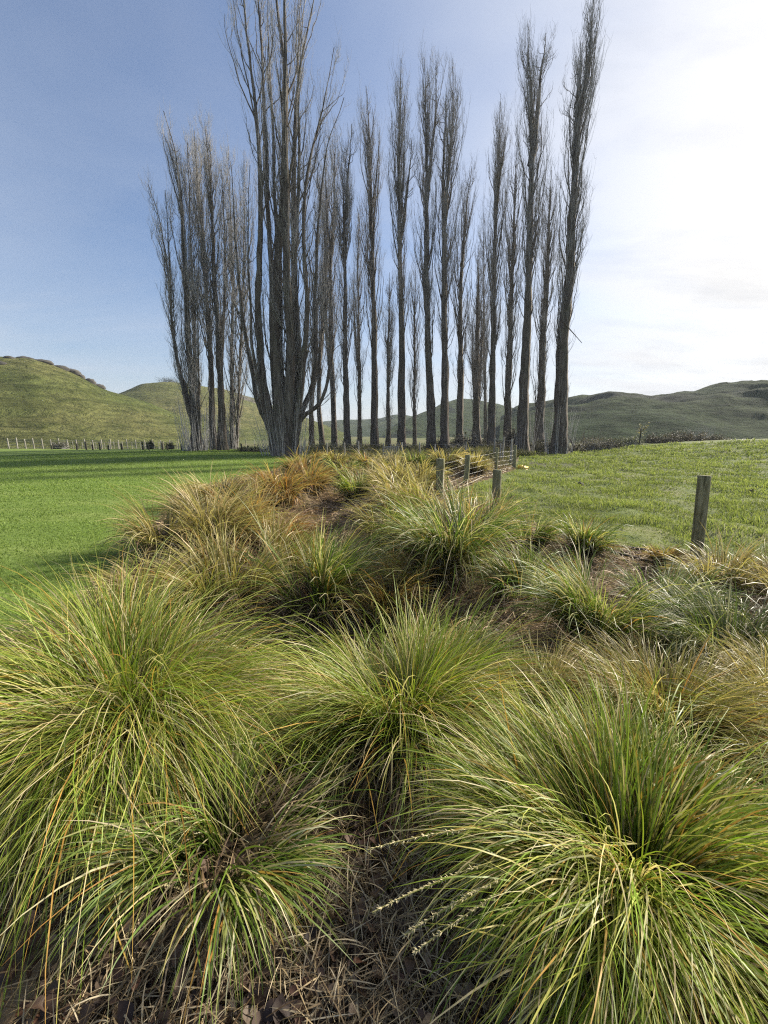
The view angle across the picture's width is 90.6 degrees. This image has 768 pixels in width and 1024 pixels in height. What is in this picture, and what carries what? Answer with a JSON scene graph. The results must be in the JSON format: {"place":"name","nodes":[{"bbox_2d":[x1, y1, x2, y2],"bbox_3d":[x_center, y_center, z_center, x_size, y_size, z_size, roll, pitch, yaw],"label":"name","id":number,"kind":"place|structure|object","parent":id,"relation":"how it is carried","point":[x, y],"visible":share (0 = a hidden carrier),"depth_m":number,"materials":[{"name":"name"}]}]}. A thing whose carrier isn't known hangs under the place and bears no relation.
{"place":"outdoors","nodes":[
{"label":"outdoors","id":0,"kind":"place"},
{"bbox_2d":[0,357,239,448],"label":"hill","id":1,"kind":"structure","parent":0,"point":[45,402],"depth_m":60.68,"materials":[{"name":"plant"}]},
{"bbox_2d":[0,449,294,638],"bbox_3d":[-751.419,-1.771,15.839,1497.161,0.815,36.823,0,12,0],"label":"lawn","id":2,"kind":"structure","parent":0,"point":[10,452],"depth_m":7.96,"materials":[{"name":"plant"}]},
{"bbox_2d":[50,441,71,448],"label":"shrub","id":3,"kind":"object","parent":2,"relation":"on","point":[60,445],"visible":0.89,"depth_m":33.80,"materials":[{"name":"green plant"}]},
{"bbox_2d":[50,441,269,452],"bbox_3d":[-18.850,-5.288,31.498,19.894,1.106,0.183,2,12,7],"label":"post fence","id":4,"kind":"object","parent":2,"relation":"on","point":[108,447],"visible":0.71,"depth_m":31.85,"materials":[{"name":"grey wood"}]},
{"bbox_2d":[138,102,215,450],"bbox_3d":[-15.046,-16.460,28.058,4.719,23.943,4.456,-2,12,-11],"label":"poplar tree","id":5,"kind":"object","parent":2,"relation":"on","point":[191,384],"visible":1,"depth_m":28.16,"materials":[{"name":"brown plant"}]},
{"bbox_2d":[182,110,220,449],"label":"poplar tree","id":6,"kind":"object","parent":2,"relation":"on","point":[210,364],"visible":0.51,"depth_m":29.74,"materials":[{"name":"brown plant"}]},
{"bbox_2d":[188,102,245,449],"bbox_3d":[-12.262,-16.961,29.208,3.980,24.416,2.976,0,12,0],"label":"poplar tree","id":7,"kind":"object","parent":2,"relation":"on","point":[220,336],"visible":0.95,"depth_m":28.66,"materials":[{"name":"brown plant"}]},
{"bbox_2d":[229,444,268,451],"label":"shrub","id":8,"kind":"object","parent":2,"relation":"on","point":[252,449],"visible":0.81,"depth_m":30.30,"materials":[{"name":"green plant"}]},
{"bbox_2d":[217,0,351,456],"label":"poplar tree","id":9,"kind":"object","parent":2,"relation":"on","point":[284,416],"visible":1,"depth_m":24.92,"materials":[{"name":"brown plant"}]},
{"bbox_2d":[119,382,343,440],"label":"hill","id":10,"kind":"structure","parent":0,"point":[162,395],"depth_m":133.49,"materials":[{"name":"plant"}]},
{"bbox_2d":[323,415,412,436],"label":"hill","id":11,"kind":"structure","parent":0,"point":[382,426],"depth_m":340.52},
{"bbox_2d":[0,452,767,1023],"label":"ground","id":12,"kind":"structure","parent":0,"point":[24,992],"depth_m":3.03,"materials":[{"name":"brown plant"}]},
{"bbox_2d":[52,533,218,622],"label":"tussock plant","id":13,"kind":"object","parent":12,"relation":"on","point":[117,591],"visible":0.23,"depth_m":3.51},
{"bbox_2d":[89,482,227,569],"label":"tussock plant","id":14,"kind":"object","parent":12,"relation":"on","point":[147,534],"visible":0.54,"depth_m":4.97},
{"bbox_2d":[0,528,372,1023],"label":"tussock plant","id":15,"kind":"object","parent":12,"relation":"on","point":[112,672],"visible":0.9,"depth_m":1.74,"materials":[{"name":"plant"}]},
{"bbox_2d":[0,678,385,1023],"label":"tussock plant","id":16,"kind":"object","parent":12,"relation":"on","point":[279,865],"visible":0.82,"depth_m":1.30,"materials":[{"name":"plant"}]},
{"bbox_2d":[82,503,309,644],"bbox_3d":[-1.677,0.586,3.859,2.070,1.293,2.150,0,12,0],"label":"tussock plant","id":17,"kind":"object","parent":12,"relation":"on","point":[226,560],"visible":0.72,"depth_m":3.89,"materials":[{"name":"plant"}]},
{"bbox_2d":[117,461,304,566],"bbox_3d":[-2.542,-0.081,5.606,3.041,1.473,2.336,10,15,39],"label":"tussock plant","id":18,"kind":"object","parent":12,"relation":"on","point":[224,517],"visible":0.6,"depth_m":5.38,"materials":[{"name":"plant"}]},
{"bbox_2d":[169,467,257,509],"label":"tussock plant","id":19,"kind":"object","parent":12,"relation":"on","point":[226,483],"visible":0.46,"depth_m":8.57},
{"bbox_2d":[174,467,332,551],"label":"tussock plant","id":20,"kind":"object","parent":12,"relation":"on","point":[275,509],"visible":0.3,"depth_m":6.23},
{"bbox_2d":[206,496,340,594],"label":"tussock plant","id":21,"kind":"object","parent":12,"relation":"on","point":[275,533],"visible":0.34,"depth_m":5.05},
{"bbox_2d":[226,452,328,514],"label":"tussock plant","id":22,"kind":"object","parent":12,"relation":"on","point":[289,495],"visible":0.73,"depth_m":9.51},
{"bbox_2d":[171,671,384,860],"bbox_3d":[-0.578,1.232,2.094,1.221,0.789,1.176,-7,13,-29],"label":"tussock plant","id":23,"kind":"object","parent":12,"relation":"on","point":[310,752],"visible":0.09,"depth_m":2.00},
{"bbox_2d":[252,509,325,552],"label":"tussock plant","id":24,"kind":"object","parent":12,"relation":"on","point":[299,527],"visible":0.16,"depth_m":6.35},
{"bbox_2d":[270,444,324,476],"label":"tussock plant","id":25,"kind":"object","parent":12,"relation":"on","point":[288,463],"visible":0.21,"depth_m":14.04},
{"bbox_2d":[278,451,341,500],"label":"tussock plant","id":26,"kind":"object","parent":12,"relation":"on","point":[321,482],"visible":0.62,"depth_m":11.71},
{"bbox_2d":[208,486,417,660],"bbox_3d":[-0.713,0.447,4.054,2.494,1.568,2.480,0,12,0],"label":"tussock plant","id":27,"kind":"object","parent":12,"relation":"on","point":[325,573],"visible":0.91,"depth_m":3.95,"materials":[{"name":"plant"}]},
{"bbox_2d":[282,490,358,545],"bbox_3d":[-1.555,-0.086,9.771,2.288,0.267,6.819,0,12,0],"label":"dry straw","id":28,"kind":"object","parent":12,"relation":"on","point":[321,515],"visible":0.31,"depth_m":9.43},
{"bbox_2d":[319,447,356,468],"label":"tussock plant","id":29,"kind":"object","parent":12,"relation":"on","point":[333,457],"visible":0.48,"depth_m":17.50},
{"bbox_2d":[317,453,367,480],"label":"tussock plant","id":30,"kind":"object","parent":12,"relation":"on","point":[332,465],"visible":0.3,"depth_m":15.32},
{"bbox_2d":[322,467,384,502],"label":"tussock plant","id":31,"kind":"object","parent":12,"relation":"on","point":[348,492],"visible":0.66,"depth_m":10.86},
{"bbox_2d":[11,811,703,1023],"bbox_3d":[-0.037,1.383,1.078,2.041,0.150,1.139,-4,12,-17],"label":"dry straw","id":32,"kind":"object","parent":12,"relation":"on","point":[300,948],"visible":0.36,"depth_m":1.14,"materials":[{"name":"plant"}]},
{"bbox_2d":[335,452,392,482],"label":"tussock plant","id":33,"kind":"object","parent":12,"relation":"on","point":[351,473],"visible":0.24,"depth_m":14.14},
{"bbox_2d":[342,448,386,471],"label":"tussock plant","id":34,"kind":"object","parent":12,"relation":"on","point":[359,456],"visible":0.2,"depth_m":18.85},
{"bbox_2d":[302,541,452,647],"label":"tussock plant","id":35,"kind":"object","parent":12,"relation":"on","point":[385,601],"visible":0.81,"depth_m":3.84,"materials":[{"name":"plant"}]},
{"bbox_2d":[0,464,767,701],"bbox_3d":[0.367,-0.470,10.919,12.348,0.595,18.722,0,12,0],"label":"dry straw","id":36,"kind":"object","parent":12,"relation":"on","point":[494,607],"visible":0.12,"depth_m":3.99,"materials":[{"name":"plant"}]},
{"bbox_2d":[0,466,767,1023],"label":"dry straw","id":37,"kind":"object","parent":12,"relation":"on","point":[280,972],"visible":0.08,"depth_m":1.18,"materials":[{"name":"plant"}]},
{"bbox_2d":[365,449,411,470],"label":"tussock plant","id":38,"kind":"object","parent":12,"relation":"on","point":[396,456],"visible":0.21,"depth_m":16.36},
{"bbox_2d":[352,450,433,493],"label":"tussock plant","id":39,"kind":"object","parent":12,"relation":"on","point":[397,470],"visible":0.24,"depth_m":10.47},
{"bbox_2d":[336,477,460,557],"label":"tussock plant","id":40,"kind":"object","parent":12,"relation":"on","point":[369,522],"visible":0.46,"depth_m":6.09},
{"bbox_2d":[358,461,442,511],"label":"tussock plant","id":41,"kind":"object","parent":12,"relation":"on","point":[384,476],"visible":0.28,"depth_m":8.36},
{"bbox_2d":[304,441,501,458],"bbox_3d":[0.910,-3.893,24.756,12.968,1.372,0.311,2,12,10],"label":"wire fence","id":42,"kind":"object","parent":12,"relation":"on","point":[466,444],"visible":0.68,"depth_m":24.62,"materials":[{"name":"grey wood"}]},
{"bbox_2d":[203,575,605,876],"bbox_3d":[0.158,0.981,2.367,2.378,1.192,2.379,0,12,0],"label":"tussock plant","id":43,"kind":"object","parent":12,"relation":"on","point":[413,683],"visible":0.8,"depth_m":2.10,"materials":[{"name":"plant"}]},
{"bbox_2d":[393,448,438,471],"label":"tussock plant","id":44,"kind":"object","parent":12,"relation":"on","point":[420,457],"visible":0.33,"depth_m":15.76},
{"bbox_2d":[342,443,491,530],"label":"tussock plant","id":45,"kind":"object","parent":12,"relation":"on","point":[415,492],"visible":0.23,"depth_m":6.71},
{"bbox_2d":[299,441,545,469],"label":"rough grass","id":46,"kind":"structure","parent":12,"relation":"on","point":[473,450],"depth_m":28.08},
{"bbox_2d":[390,452,456,491],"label":"tussock plant","id":47,"kind":"object","parent":12,"relation":"on","point":[424,471],"visible":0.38,"depth_m":10.24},
{"bbox_2d":[360,509,501,612],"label":"tussock plant","id":48,"kind":"object","parent":12,"relation":"on","point":[448,574],"visible":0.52,"depth_m":4.26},
{"bbox_2d":[424,445,472,473],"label":"tussock plant","id":49,"kind":"object","parent":12,"relation":"on","point":[434,452],"visible":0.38,"depth_m":15.73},
{"bbox_2d":[333,466,570,620],"bbox_3d":[0.753,0.221,4.688,2.840,1.660,3.073,0,12,0],"label":"tussock plant","id":50,"kind":"object","parent":12,"relation":"on","point":[466,535],"visible":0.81,"depth_m":4.39,"materials":[{"name":"plant"}]},
{"bbox_2d":[437,441,469,451],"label":"shrub","id":51,"kind":"object","parent":12,"relation":"on","point":[452,446],"visible":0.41,"depth_m":32.33,"materials":[{"name":"green plant"}]},
{"bbox_2d":[447,445,499,475],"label":"tussock plant","id":52,"kind":"object","parent":12,"relation":"on","point":[477,462],"visible":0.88,"depth_m":14.72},
{"bbox_2d":[435,445,516,497],"bbox_3d":[3.682,-1.637,13.894,0.458,1.352,9.673,7,13,29],"label":"wire fence","id":53,"kind":"object","parent":12,"relation":"on","point":[440,464],"visible":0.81,"depth_m":12.30,"materials":[{"name":"grey wood"}]},
{"bbox_2d":[418,477,541,550],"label":"tussock plant","id":54,"kind":"object","parent":12,"relation":"on","point":[487,507],"visible":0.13,"depth_m":5.77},
{"bbox_2d":[491,469,501,511],"bbox_3d":[2.199,-0.231,7.452,0.195,1.188,0.181,0,12,0],"label":"fence post","id":55,"kind":"object","parent":12,"relation":"on","point":[497,478],"visible":0.6,"depth_m":7.32,"materials":[{"name":"grey wood"}]},
{"bbox_2d":[493,437,512,461],"bbox_3d":[7.435,-3.862,23.879,0.188,1.681,5.822,1,12,7],"label":"wire fence","id":56,"kind":"object","parent":12,"relation":"on","point":[511,447],"visible":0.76,"depth_m":23.54,"materials":[{"name":"grey wood"}]},
{"bbox_2d":[452,530,576,619],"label":"tussock plant","id":57,"kind":"object","parent":12,"relation":"on","point":[503,567],"visible":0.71,"depth_m":3.89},
{"bbox_2d":[487,494,573,555],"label":"tussock plant","id":58,"kind":"object","parent":12,"relation":"on","point":[548,537],"visible":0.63,"depth_m":5.30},
{"bbox_2d":[441,620,652,813],"bbox_3d":[0.887,1.033,2.182,1.309,0.728,1.354,-10,15,-41],"label":"tussock plant","id":59,"kind":"object","parent":12,"relation":"on","point":[556,668],"visible":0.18,"depth_m":2.25,"materials":[{"name":"plant"}]},
{"bbox_2d":[351,630,767,1023],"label":"tussock plant","id":60,"kind":"object","parent":12,"relation":"on","point":[608,929],"visible":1,"depth_m":1.18,"materials":[{"name":"plant"}]},
{"bbox_2d":[546,504,640,564],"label":"tussock plant","id":61,"kind":"object","parent":12,"relation":"on","point":[586,536],"visible":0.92,"depth_m":4.94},
{"bbox_2d":[524,624,668,703],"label":"tussock plant","id":62,"kind":"object","parent":12,"relation":"on","point":[589,658],"visible":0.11,"depth_m":2.49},
{"bbox_2d":[483,532,745,671],"bbox_3d":[1.584,0.636,2.942,1.783,0.938,1.543,0,12,0],"label":"tussock plant","id":63,"kind":"object","parent":12,"relation":"on","point":[575,597],"visible":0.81,"depth_m":2.85,"materials":[{"name":"plant"}]},
{"bbox_2d":[529,608,767,819],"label":"tussock plant","id":64,"kind":"object","parent":12,"relation":"on","point":[741,708],"visible":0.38,"depth_m":1.97,"materials":[{"name":"plant"}]},
{"bbox_2d":[640,542,690,569],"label":"tussock plant","id":65,"kind":"object","parent":12,"relation":"on","point":[651,552],"visible":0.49,"depth_m":4.64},
{"bbox_2d":[593,546,766,642],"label":"tussock plant","id":66,"kind":"object","parent":12,"relation":"on","point":[633,581],"visible":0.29,"depth_m":3.29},
{"bbox_2d":[608,568,767,685],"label":"tussock plant","id":67,"kind":"object","parent":12,"relation":"on","point":[723,617],"visible":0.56,"depth_m":2.75,"materials":[{"name":"plant"}]},
{"bbox_2d":[689,475,710,565],"bbox_3d":[3.928,0.236,4.738,0.225,1.382,0.140,0,12,0],"label":"fence post","id":68,"kind":"object","parent":12,"relation":"on","point":[703,486],"visible":0.81,"depth_m":4.65,"materials":[{"name":"brown wood"}]},
{"bbox_2d":[641,643,767,821],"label":"tussock plant","id":69,"kind":"object","parent":12,"relation":"on","point":[740,758],"visible":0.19,"depth_m":1.86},
{"bbox_2d":[642,524,767,607],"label":"tussock plant","id":70,"kind":"object","parent":12,"relation":"on","point":[708,568],"visible":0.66,"depth_m":3.92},
{"bbox_2d":[684,623,767,714],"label":"tussock plant","id":71,"kind":"object","parent":12,"relation":"on","point":[742,660],"visible":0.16,"depth_m":2.25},
{"bbox_2d":[706,533,767,615],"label":"tussock plant","id":72,"kind":"object","parent":12,"relation":"on","point":[762,583],"visible":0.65,"depth_m":3.75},
{"bbox_2d":[0,0,767,421],"label":"sky","id":73,"kind":"structure","parent":0,"point":[672,287],"materials":[{"name":"blue"}]},
{"bbox_2d":[179,437,692,449],"bbox_3d":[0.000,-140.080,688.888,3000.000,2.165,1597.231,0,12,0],"label":"valley floor","id":74,"kind":"structure","parent":0,"point":[382,441],"depth_m":100.44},
{"bbox_2d":[63,441,185,448],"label":"batten fence","id":75,"kind":"object","parent":74,"relation":"on","point":[117,442],"visible":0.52,"depth_m":43.86,"materials":[{"name":"grey wood"}]},
{"bbox_2d":[6,438,365,448],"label":"batten fence","id":76,"kind":"object","parent":74,"relation":"on","point":[33,444],"visible":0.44,"depth_m":43.84,"materials":[{"name":"grey wood"}]},
{"bbox_2d":[211,127,257,448],"bbox_3d":[-12.424,-18.400,32.748,5.214,25.988,3.970,0,12,0],"label":"poplar tree","id":77,"kind":"object","parent":74,"relation":"on","point":[233,440],"visible":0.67,"depth_m":32.69,"materials":[{"name":"brown plant"}]},
{"bbox_2d":[301,161,332,446],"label":"poplar tree","id":78,"kind":"object","parent":74,"relation":"on","point":[311,421],"visible":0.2,"depth_m":38.89,"materials":[{"name":"brown plant"}]},
{"bbox_2d":[310,135,338,446],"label":"poplar tree","id":79,"kind":"object","parent":74,"relation":"on","point":[320,427],"visible":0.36,"depth_m":35.13,"materials":[{"name":"brown plant"}]},
{"bbox_2d":[302,440,348,451],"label":"shrub","id":80,"kind":"object","parent":74,"relation":"on","point":[334,446],"visible":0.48,"depth_m":34.15,"materials":[{"name":"green plant"}]},
{"bbox_2d":[312,104,348,446],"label":"poplar tree","id":81,"kind":"object","parent":74,"relation":"on","point":[329,265],"visible":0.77,"depth_m":33.42,"materials":[{"name":"brown plant"}]},
{"bbox_2d":[328,120,362,448],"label":"poplar tree","id":82,"kind":"object","parent":74,"relation":"on","point":[345,234],"visible":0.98,"depth_m":32.37,"materials":[{"name":"brown plant"}]},
{"bbox_2d":[342,193,369,444],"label":"poplar tree","id":83,"kind":"object","parent":74,"relation":"on","point":[357,341],"visible":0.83,"depth_m":41.79,"materials":[{"name":"brown plant"}]},
{"bbox_2d":[354,80,385,445],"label":"poplar tree","id":84,"kind":"object","parent":74,"relation":"on","point":[370,264],"visible":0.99,"depth_m":32.74,"materials":[{"name":"brown plant"}]},
{"bbox_2d":[378,268,398,445],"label":"poplar tree","id":85,"kind":"object","parent":74,"relation":"on","point":[389,351],"visible":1,"depth_m":45.12,"materials":[{"name":"brown plant"}]},
{"bbox_2d":[382,34,419,447],"bbox_3d":[1.292,-20.555,31.550,3.077,31.171,2.955,0,12,0],"label":"poplar tree","id":86,"kind":"object","parent":74,"relation":"on","point":[399,187],"visible":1,"depth_m":30.53,"materials":[{"name":"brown plant"}]},
{"bbox_2d":[405,252,423,446],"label":"poplar tree","id":87,"kind":"object","parent":74,"relation":"on","point":[414,392],"visible":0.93,"depth_m":45.90,"materials":[{"name":"brown plant"}]},
{"bbox_2d":[406,37,448,451],"bbox_3d":[3.542,-20.470,31.568,3.474,30.960,3.013,0,12,0],"label":"poplar tree","id":88,"kind":"object","parent":74,"relation":"on","point":[426,273],"visible":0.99,"depth_m":30.68,"materials":[{"name":"brown plant"}]},
{"bbox_2d":[429,55,470,447],"bbox_3d":[5.106,-20.079,31.427,2.912,30.288,3.179,-7,14,-32],"label":"poplar tree","id":89,"kind":"object","parent":74,"relation":"on","point":[446,200],"visible":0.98,"depth_m":30.70,"materials":[{"name":"brown plant"}]},
{"bbox_2d":[446,153,480,440],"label":"poplar tree","id":90,"kind":"object","parent":74,"relation":"on","point":[460,323],"visible":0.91,"depth_m":36.50,"materials":[{"name":"brown plant"}]},
{"bbox_2d":[454,432,483,447],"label":"shrub","id":91,"kind":"object","parent":74,"relation":"on","point":[474,444],"visible":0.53,"depth_m":37.10,"materials":[{"name":"green plant"}]},
{"bbox_2d":[462,240,490,443],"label":"poplar tree","id":92,"kind":"object","parent":74,"relation":"on","point":[476,367],"visible":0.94,"depth_m":41.01,"materials":[{"name":"brown plant"}]},
{"bbox_2d":[473,203,493,442],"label":"poplar tree","id":93,"kind":"object","parent":74,"relation":"on","point":[485,396],"visible":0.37,"depth_m":52.15,"materials":[{"name":"brown plant"}]},
{"bbox_2d":[476,93,513,449],"bbox_3d":[9.443,-19.521,32.603,2.723,28.724,2.945,-9,15,-38],"label":"poplar tree","id":94,"kind":"object","parent":74,"relation":"on","point":[493,266],"visible":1,"depth_m":32.06,"materials":[{"name":"brown plant"}]},
{"bbox_2d":[499,424,516,446],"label":"shrub","id":95,"kind":"object","parent":74,"relation":"on","point":[511,435],"visible":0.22,"depth_m":35.05,"materials":[{"name":"green plant"}]},
{"bbox_2d":[498,125,528,439],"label":"poplar tree","id":96,"kind":"object","parent":74,"relation":"on","point":[511,299],"visible":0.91,"depth_m":36.23,"materials":[{"name":"brown plant"}]},
{"bbox_2d":[529,153,563,448],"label":"poplar tree","id":97,"kind":"object","parent":74,"relation":"on","point":[542,328],"visible":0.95,"depth_m":36.73,"materials":[{"name":"brown plant"}]},
{"bbox_2d":[618,435,645,445],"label":"shrub","id":98,"kind":"object","parent":74,"relation":"on","point":[630,441],"visible":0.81,"depth_m":34.24,"materials":[{"name":"green plant"}]},
{"bbox_2d":[636,432,682,442],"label":"shrub","id":99,"kind":"object","parent":74,"relation":"on","point":[656,439],"visible":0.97,"depth_m":35.06,"materials":[{"name":"green plant"}]},
{"bbox_2d":[660,430,707,441],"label":"shrub","id":100,"kind":"object","parent":74,"relation":"on","point":[688,437],"visible":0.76,"depth_m":36.41,"materials":[{"name":"green plant"}]},
{"bbox_2d":[701,433,731,440],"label":"shrub","id":101,"kind":"object","parent":74,"relation":"on","point":[713,437],"visible":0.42,"depth_m":38.95,"materials":[{"name":"green plant"}]},
{"bbox_2d":[385,399,512,437],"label":"hill","id":102,"kind":"structure","parent":0,"point":[421,418],"depth_m":203.40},
{"bbox_2d":[446,438,767,566],"bbox_3d":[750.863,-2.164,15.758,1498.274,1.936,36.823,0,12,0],"label":"paddock","id":103,"kind":"structure","parent":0,"point":[646,527],"depth_m":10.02,"materials":[{"name":"plant"}]},
{"bbox_2d":[483,440,514,451],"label":"shrub","id":104,"kind":"object","parent":103,"relation":"on","point":[507,446],"visible":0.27,"depth_m":32.87,"materials":[{"name":"green plant"}]},
{"bbox_2d":[512,10,557,451],"bbox_3d":[10.678,-19.544,28.941,3.754,30.221,3.477,0,12,0],"label":"poplar tree","id":105,"kind":"object","parent":103,"relation":"on","point":[531,245],"visible":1,"depth_m":27.70,"materials":[{"name":"brown plant"}]},
{"bbox_2d":[529,441,546,451],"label":"shrub","id":106,"kind":"object","parent":103,"relation":"on","point":[538,448],"visible":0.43,"depth_m":32.29,"materials":[{"name":"green plant"}]},
{"bbox_2d":[511,462,591,467],"bbox_3d":[8.651,-2.485,20.097,4.830,0.166,3.891,0,12,0],"label":"mud patch","id":107,"kind":"object","parent":103,"relation":"on","point":[569,465],"visible":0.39,"depth_m":19.88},
{"bbox_2d":[549,441,588,452],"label":"shrub","id":108,"kind":"object","parent":103,"relation":"on","point":[576,448],"visible":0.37,"depth_m":30.22,"materials":[{"name":"green plant"}]},
{"bbox_2d":[542,0,612,454],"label":"poplar tree","id":109,"kind":"object","parent":103,"relation":"on","point":[560,442],"visible":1,"depth_m":26.32,"materials":[{"name":"brown plant"}]},
{"bbox_2d":[575,437,621,450],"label":"shrub","id":110,"kind":"object","parent":103,"relation":"on","point":[592,445],"visible":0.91,"depth_m":32.16,"materials":[{"name":"green plant"}]},
{"bbox_2d":[499,380,767,442],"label":"hill","id":111,"kind":"structure","parent":0,"point":[736,410],"depth_m":89.84,"materials":[{"name":"plant"}]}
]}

